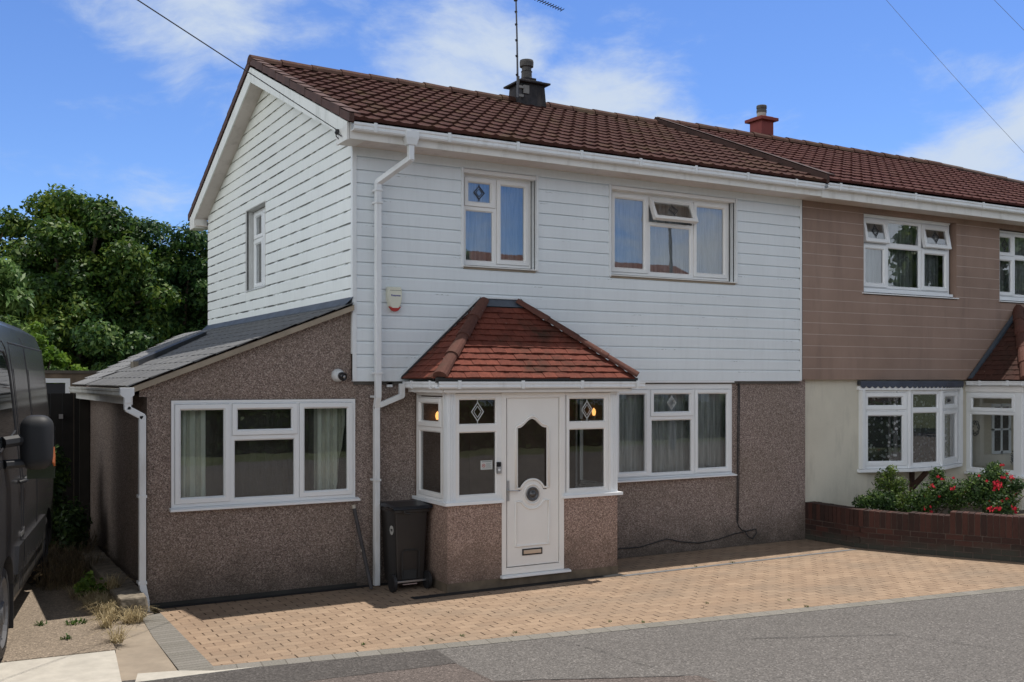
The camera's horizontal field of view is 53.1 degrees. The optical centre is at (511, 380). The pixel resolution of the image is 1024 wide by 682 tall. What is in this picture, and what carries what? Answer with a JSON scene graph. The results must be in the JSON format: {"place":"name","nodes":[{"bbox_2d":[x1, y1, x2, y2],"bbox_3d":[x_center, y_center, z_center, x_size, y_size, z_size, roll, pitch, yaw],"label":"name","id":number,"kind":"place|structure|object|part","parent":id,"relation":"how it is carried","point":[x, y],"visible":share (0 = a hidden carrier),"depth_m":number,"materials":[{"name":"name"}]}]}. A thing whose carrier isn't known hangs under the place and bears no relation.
{"place":"outdoors","nodes":[
{"label":"outdoors","id":0,"kind":"place"},
{"bbox_2d":[0,583,115,662],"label":"concrete drive","id":1,"kind":"structure","parent":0,"point":[27,639],"depth_m":9.51,"materials":[{"name":"beige concrete"}]},
{"bbox_2d":[0,321,55,658],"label":"van","id":2,"kind":"object","parent":1,"relation":"on","point":[27,451],"visible":0.98,"depth_m":9.15,"materials":[{"name":"paint"}]},
{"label":"door window","id":3,"kind":"part","parent":2,"relation":"part of","materials":[{"name":"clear glass"}]},
{"bbox_2d":[34,617,86,639],"bbox_3d":[-4.258,2.289,9.743,0.606,0.052,1.384,0,0,-5],"label":"weed patch","id":4,"kind":"object","parent":1,"relation":"on","point":[41,623],"visible":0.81,"depth_m":9.69,"materials":[{"name":"green plant"}]},
{"bbox_2d":[44,370,99,415],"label":"garage","id":5,"kind":"structure","parent":1,"relation":"on","point":[59,381],"depth_m":16.56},
{"bbox_2d":[46,383,64,415],"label":"dark door","id":6,"kind":"structure","parent":5,"relation":"in","point":[51,387],"depth_m":16.52,"materials":[{"name":"black wood"}]},
{"bbox_2d":[45,378,69,392],"bbox_3d":[-7.793,1.110,16.283,1.410,2.280,0.060,0,0,-30],"label":"door frame","id":7,"kind":"structure","parent":5,"relation":"in","point":[48,380],"depth_m":16.55,"materials":[{"name":"white plastic"}]},
{"bbox_2d":[72,570,108,598],"bbox_3d":[-4.414,2.147,10.736,0.426,0.342,0.215,0,0,2],"label":"weed","id":8,"kind":"object","parent":1,"relation":"on","point":[79,586],"visible":0.79,"depth_m":10.71,"materials":[{"name":"green plant"}]},
{"bbox_2d":[0,650,121,681],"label":"concrete apron","id":9,"kind":"object","parent":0,"point":[96,667],"visible":1,"depth_m":8.21,"materials":[{"name":"beige concrete"}]},
{"bbox_2d":[37,569,91,586],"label":"passage earth","id":10,"kind":"structure","parent":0,"point":[62,582],"depth_m":11.63,"materials":[{"name":"brown soil"}]},
{"bbox_2d":[48,444,92,554],"bbox_3d":[-5.885,1.567,13.074,1.184,1.502,0.647,0,0,35],"label":"shrub","id":11,"kind":"object","parent":10,"relation":"on","point":[70,526],"visible":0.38,"depth_m":12.94,"materials":[{"name":"green plant"}]},
{"bbox_2d":[75,542,147,618],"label":"wall","id":12,"kind":"structure","parent":10,"relation":"on","point":[127,594],"depth_m":10.69,"materials":[{"name":"concrete"}]},
{"bbox_2d":[27,528,120,590],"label":"dry grass","id":13,"kind":"structure","parent":0,"point":[60,563],"depth_m":11.78,"materials":[{"name":"plant"}]},
{"bbox_2d":[110,610,177,680],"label":"concrete strip","id":14,"kind":"object","parent":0,"point":[139,651],"visible":0.41,"depth_m":8.82,"materials":[{"name":"beige concrete"}]},
{"bbox_2d":[52,572,165,643],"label":"dry grass","id":15,"kind":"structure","parent":14,"relation":"on","point":[104,606],"depth_m":10.01,"materials":[{"name":"plant"}]},
{"bbox_2d":[150,539,801,613],"bbox_3d":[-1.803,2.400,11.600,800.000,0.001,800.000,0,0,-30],"label":"ground","id":16,"kind":"structure","parent":0,"point":[153,611],"depth_m":14.19,"materials":[{"name":"soil"}]},
{"bbox_2d":[0,256,36,329],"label":"ash tree","id":17,"kind":"object","parent":16,"relation":"on","point":[14,297],"visible":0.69,"depth_m":17.23,"materials":[{"name":"green plant"}]},
{"bbox_2d":[0,205,59,325],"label":"tree","id":18,"kind":"object","parent":16,"relation":"on","point":[11,223],"visible":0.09,"depth_m":25.99,"materials":[{"name":"green plant"}]},
{"bbox_2d":[29,321,87,369],"bbox_3d":[-9.340,0.595,20.675,1.567,3.616,1.007,0,0,-30],"label":"young tree","id":19,"kind":"object","parent":16,"relation":"on","point":[52,355],"visible":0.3,"depth_m":20.61,"materials":[{"name":"green plant"}]},
{"bbox_2d":[20,317,153,370],"bbox_3d":[-10.376,0.465,24.046,7.368,3.885,2.892,0,0,-30],"label":"tree","id":20,"kind":"object","parent":16,"relation":"on","point":[108,348],"visible":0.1,"depth_m":23.80,"materials":[{"name":"green plant"}]},
{"bbox_2d":[1,183,190,369],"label":"tree","id":21,"kind":"object","parent":16,"relation":"on","point":[72,238],"visible":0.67,"depth_m":25.10,"materials":[{"name":"green plant"}]},
{"bbox_2d":[82,215,207,366],"bbox_3d":[-8.705,-0.975,28.079,6.375,6.764,4.322,0,0,-30],"label":"tree","id":22,"kind":"object","parent":16,"relation":"on","point":[190,281],"visible":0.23,"depth_m":26.66,"materials":[{"name":"green plant"}]},
{"bbox_2d":[143,613,213,670],"bbox_3d":[-3.080,2.369,9.241,0.269,0.040,2.341,0,0,-30],"label":"drive edge strip","id":23,"kind":"object","parent":16,"relation":"on","point":[180,650],"visible":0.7,"depth_m":9.03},
{"bbox_2d":[636,104,1023,510],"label":"terraced house","id":24,"kind":"structure","parent":16,"relation":"on","point":[913,318],"depth_m":16.32,"materials":[{"name":"brown plastic"}]},
{"bbox_2d":[865,390,907,468],"bbox_3d":[5.774,0.757,15.872,0.829,1.215,0.074,0,0,-10],"label":"bay window","id":25,"kind":"structure","parent":24,"relation":"in","point":[901,410],"depth_m":15.85,"materials":[{"name":"white plastic"}]},
{"bbox_2d":[862,215,958,299],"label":"window","id":26,"kind":"structure","parent":24,"relation":"in","point":[900,255],"depth_m":16.46,"materials":[{"name":"white plastic"}]},
{"bbox_2d":[911,390,939,467],"bbox_3d":[6.493,0.758,16.129,0.740,1.215,0.060,0,0,-30],"label":"bay window","id":27,"kind":"structure","parent":24,"relation":"in","point":[936,409],"depth_m":16.17,"materials":[{"name":"white plastic"}]},
{"bbox_2d":[943,389,957,465],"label":"bay window","id":28,"kind":"structure","parent":24,"relation":"in","point":[948,409],"depth_m":16.70,"materials":[{"name":"white plastic"}]},
{"bbox_2d":[886,0,1018,146],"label":"overhead wire","id":29,"kind":"object","parent":24,"relation":"attached to","point":[950,72],"visible":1,"depth_m":15.94,"materials":[{"name":"black metal"}]},
{"bbox_2d":[973,420,979,435],"bbox_3d":[7.743,0.803,17.109,0.228,0.263,0.012,0,0,-30],"label":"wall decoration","id":30,"kind":"object","parent":24,"relation":"attached to","point":[977,427],"depth_m":17.12},
{"bbox_2d":[966,392,1015,474],"bbox_3d":[7.798,0.850,16.652,0.074,1.320,0.900,0,0,-30],"label":"porch window","id":31,"kind":"structure","parent":24,"relation":"in","point":[970,409],"depth_m":16.77,"materials":[{"name":"white plastic"}]},
{"bbox_2d":[992,404,1010,453],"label":"inner window","id":32,"kind":"structure","parent":24,"relation":"in","point":[1001,428],"depth_m":17.43,"materials":[{"name":"white plastic"}]},
{"bbox_2d":[994,407,1008,450],"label":"inner window glass","id":33,"kind":"structure","parent":24,"relation":"in","point":[996,417],"depth_m":17.42,"materials":[{"name":"grey glass"}]},
{"bbox_2d":[999,230,1023,303],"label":"window","id":34,"kind":"structure","parent":24,"relation":"in","point":[1011,242],"depth_m":17.74,"materials":[{"name":"white plastic"}]},
{"bbox_2d":[0,0,1023,259],"label":"sky","id":35,"kind":"structure","parent":0,"point":[114,98],"materials":[{"name":"blue"}]},
{"bbox_2d":[155,539,1023,665],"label":"paved drive","id":36,"kind":"structure","parent":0,"point":[273,628],"depth_m":10.93,"materials":[{"name":"brick"}]},
{"bbox_2d":[151,583,387,609],"bbox_3d":[-2.490,2.346,11.210,2.820,0.001,0.120,0,0,-30],"label":"house base gully","id":37,"kind":"object","parent":36,"relation":"on","point":[239,599],"visible":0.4,"depth_m":11.11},
{"bbox_2d":[351,505,372,588],"bbox_3d":[-1.685,1.876,11.537,0.334,0.932,0.050,0,0,38],"label":"metal pole","id":38,"kind":"object","parent":36,"relation":"on","point":[362,546],"visible":1,"depth_m":11.52,"materials":[{"name":"grey metal"}]},
{"bbox_2d":[380,499,432,591],"bbox_3d":[-1.232,1.867,11.626,0.574,0.965,0.571,0,0,-30],"label":"wheelie bin","id":39,"kind":"object","parent":36,"relation":"on","point":[404,522],"visible":1,"depth_m":11.51,"materials":[{"name":"plastic"}]},
{"bbox_2d":[69,55,825,611],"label":"semi detached house","id":40,"kind":"structure","parent":36,"relation":"on","point":[587,327],"depth_m":12.51,"materials":[{"name":"plastic"}]},
{"bbox_2d":[47,393,89,540],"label":"wooden gate","id":41,"kind":"structure","parent":40,"relation":"attached to","point":[70,416],"depth_m":14.22,"materials":[{"name":"brown wood"}]},
{"bbox_2d":[134,391,359,511],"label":"window","id":42,"kind":"structure","parent":40,"relation":"in","point":[226,454],"depth_m":11.50,"materials":[{"name":"white plastic"}]},
{"bbox_2d":[245,207,265,291],"bbox_3d":[-3.712,-1.942,15.122,0.200,1.215,1.050,0,0,-30],"label":"window","id":43,"kind":"structure","parent":40,"relation":"in","point":[259,216],"depth_m":15.34,"materials":[{"name":"white plastic"}]},
{"bbox_2d":[335,129,341,138],"bbox_3d":[-1.915,-2.732,11.328,0.060,0.115,0.160,0,0,-30],"label":"wire bracket","id":44,"kind":"object","parent":40,"relation":"attached to","point":[336,132],"visible":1,"depth_m":11.35,"materials":[{"name":"black metal"}]},
{"bbox_2d":[137,0,336,129],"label":"overhead wire","id":45,"kind":"object","parent":44,"relation":"attached to","point":[232,61],"visible":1,"depth_m":9.30,"materials":[{"name":"black rubber"}]},
{"bbox_2d":[331,369,346,381],"bbox_3d":[-1.933,-0.055,11.501,0.156,0.150,0.134,0,0,-30],"label":"security camera","id":46,"kind":"object","parent":40,"relation":"attached to","point":[338,375],"visible":1,"depth_m":11.48,"materials":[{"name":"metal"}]},
{"bbox_2d":[386,286,401,311],"bbox_3d":[-1.357,-0.935,11.816,0.190,0.290,0.065,0,0,-30],"label":"alarm box","id":47,"kind":"object","parent":40,"relation":"attached to","point":[393,297],"visible":1,"depth_m":11.79,"materials":[{"name":"white plastic"}]},
{"bbox_2d":[416,393,442,501],"bbox_3d":[-0.922,0.750,11.715,0.074,1.210,0.730,0,0,-30],"label":"porch window","id":48,"kind":"structure","parent":40,"relation":"in","point":[422,425],"depth_m":11.80,"materials":[{"name":"plastic"}]},
{"bbox_2d":[456,393,501,501],"bbox_3d":[-0.386,0.750,11.520,0.585,1.210,0.060,0,0,-30],"label":"porch window","id":49,"kind":"structure","parent":40,"relation":"in","point":[496,427],"depth_m":11.54,"materials":[{"name":"plastic"}]},
{"bbox_2d":[481,460,491,469],"bbox_3d":[-0.287,0.957,11.563,0.150,0.102,0.007,0,0,-30],"label":"window sticker","id":50,"kind":"object","parent":40,"relation":"attached to","point":[486,464],"depth_m":11.56,"materials":[{"name":"paper"}]},
{"bbox_2d":[496,462,500,473],"bbox_3d":[-0.149,0.992,11.599,0.048,0.133,0.036,0,0,-30],"label":"doorbell","id":51,"kind":"object","parent":40,"relation":"attached to","point":[498,467],"visible":1,"depth_m":11.59,"materials":[{"name":"metal"}]},
{"bbox_2d":[463,174,537,270],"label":"window","id":52,"kind":"structure","parent":40,"relation":"in","point":[497,211],"depth_m":12.73,"materials":[{"name":"plastic"}]},
{"bbox_2d":[514,0,563,97],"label":"tv aerial","id":53,"kind":"object","parent":40,"relation":"attached to","point":[525,88],"visible":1,"depth_m":16.32,"materials":[{"name":"metal"}]},
{"bbox_2d":[564,392,610,494],"bbox_3d":[0.885,0.750,12.242,0.672,1.210,0.060,0,0,-30],"label":"porch window","id":54,"kind":"structure","parent":40,"relation":"in","point":[604,424],"depth_m":12.27,"materials":[{"name":"plastic"}]},
{"bbox_2d":[576,399,601,486],"bbox_3d":[1.023,0.750,12.820,0.060,1.210,0.730,0,0,-30],"label":"porch window","id":55,"kind":"structure","parent":40,"relation":"in","point":[588,441],"depth_m":12.93,"materials":[{"name":"plastic"}]},
{"bbox_2d":[611,190,737,282],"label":"window","id":56,"kind":"structure","parent":40,"relation":"in","point":[653,236],"depth_m":14.08,"materials":[{"name":"plastic"}]},
{"bbox_2d":[618,384,736,482],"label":"window","id":57,"kind":"structure","parent":40,"relation":"in","point":[664,434],"depth_m":14.08,"materials":[{"name":"white plastic"}]},
{"bbox_2d":[617,382,756,548],"bbox_3d":[2.275,1.144,13.954,2.817,2.248,0.021,0,0,-30],"label":"cable","id":58,"kind":"object","parent":40,"relation":"attached to","point":[738,417],"visible":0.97,"depth_m":14.47,"materials":[{"name":"black rubber"}]},
{"bbox_2d":[411,573,623,598],"bbox_3d":[0.133,2.346,11.705,2.770,0.001,0.130,0,0,-30],"label":"channel","id":59,"kind":"object","parent":36,"relation":"on","point":[504,587],"visible":1,"depth_m":11.65,"materials":[{"name":"black metal"}]},
{"bbox_2d":[361,561,808,644],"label":"joint weeds","id":60,"kind":"object","parent":36,"relation":"on","point":[606,619],"visible":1,"depth_m":9.93,"materials":[{"name":"green plant"}]},
{"bbox_2d":[620,549,856,575],"bbox_3d":[3.041,2.346,13.257,3.980,0.001,0.080,0,0,-29],"label":"drain channel","id":61,"kind":"object","parent":36,"relation":"on","point":[732,563],"visible":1,"depth_m":13.11,"materials":[{"name":"grey metal"}]},
{"bbox_2d":[805,501,1023,562],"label":"garden wall","id":62,"kind":"structure","parent":36,"relation":"on","point":[979,535],"depth_m":13.84,"materials":[{"name":"brick"}]},
{"bbox_2d":[213,586,1023,670],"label":"drive border","id":63,"kind":"object","parent":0,"point":[546,635],"visible":0.58,"depth_m":9.62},
{"bbox_2d":[436,590,1023,681],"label":"pavement","id":64,"kind":"structure","parent":0,"point":[722,651],"depth_m":8.95,"materials":[{"name":"grey asphalt"}]},
{"bbox_2d":[135,666,261,681],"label":"kerb stone","id":65,"kind":"object","parent":64,"relation":"on","point":[144,677],"visible":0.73,"depth_m":8.16,"materials":[{"name":"concrete"}]},
{"bbox_2d":[122,649,455,681],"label":"dark pavement patch","id":66,"kind":"object","parent":64,"relation":"on","point":[315,670],"visible":0.86,"depth_m":8.31,"materials":[{"name":"grey asphalt"}]},
{"bbox_2d":[304,664,716,681],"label":"brown pavement patch","id":67,"kind":"object","parent":64,"relation":"on","point":[449,673],"visible":0.8,"depth_m":8.07,"materials":[{"name":"asphalt"}]},
{"bbox_2d":[517,675,706,680],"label":"pavement crack","id":68,"kind":"object","parent":67,"relation":"on","point":[586,678],"visible":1,"depth_m":8.05,"materials":[{"name":"grey asphalt"}]},
{"bbox_2d":[740,634,1013,650],"bbox_3d":[3.334,2.347,9.263,2.552,0.001,0.486,0,0,12],"label":"pavement crack","id":69,"kind":"object","parent":64,"relation":"on","point":[850,635],"visible":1,"depth_m":9.38,"materials":[{"name":"black asphalt"}]},
{"bbox_2d":[902,504,1023,515],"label":"planting bed","id":70,"kind":"object","parent":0,"point":[1020,512],"visible":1,"depth_m":16.12,"materials":[{"name":"brown soil"}]},
{"bbox_2d":[852,486,900,510],"bbox_3d":[5.220,1.786,14.684,0.732,0.544,0.351,0,0,-7],"label":"shrub","id":71,"kind":"object","parent":70,"relation":"on","point":[873,499],"visible":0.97,"depth_m":14.62,"materials":[{"name":"green plant"}]},
{"bbox_2d":[871,464,911,511],"bbox_3d":[5.542,1.633,14.860,0.563,0.841,0.491,0,0,-30],"label":"shrub","id":72,"kind":"object","parent":70,"relation":"on","point":[892,483],"visible":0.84,"depth_m":14.81,"materials":[{"name":"green plant"}]},
{"bbox_2d":[900,465,969,513],"bbox_3d":[6.095,1.634,14.675,1.048,0.844,0.521,0,0,2],"label":"fuchsia bush","id":73,"kind":"object","parent":70,"relation":"on","point":[927,499],"visible":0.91,"depth_m":14.60,"materials":[{"name":"green plant"}]},
{"bbox_2d":[958,460,1023,514],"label":"fuchsia bush","id":74,"kind":"object","parent":70,"relation":"on","point":[993,491],"visible":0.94,"depth_m":14.27,"materials":[{"name":"green plant"}]}
]}

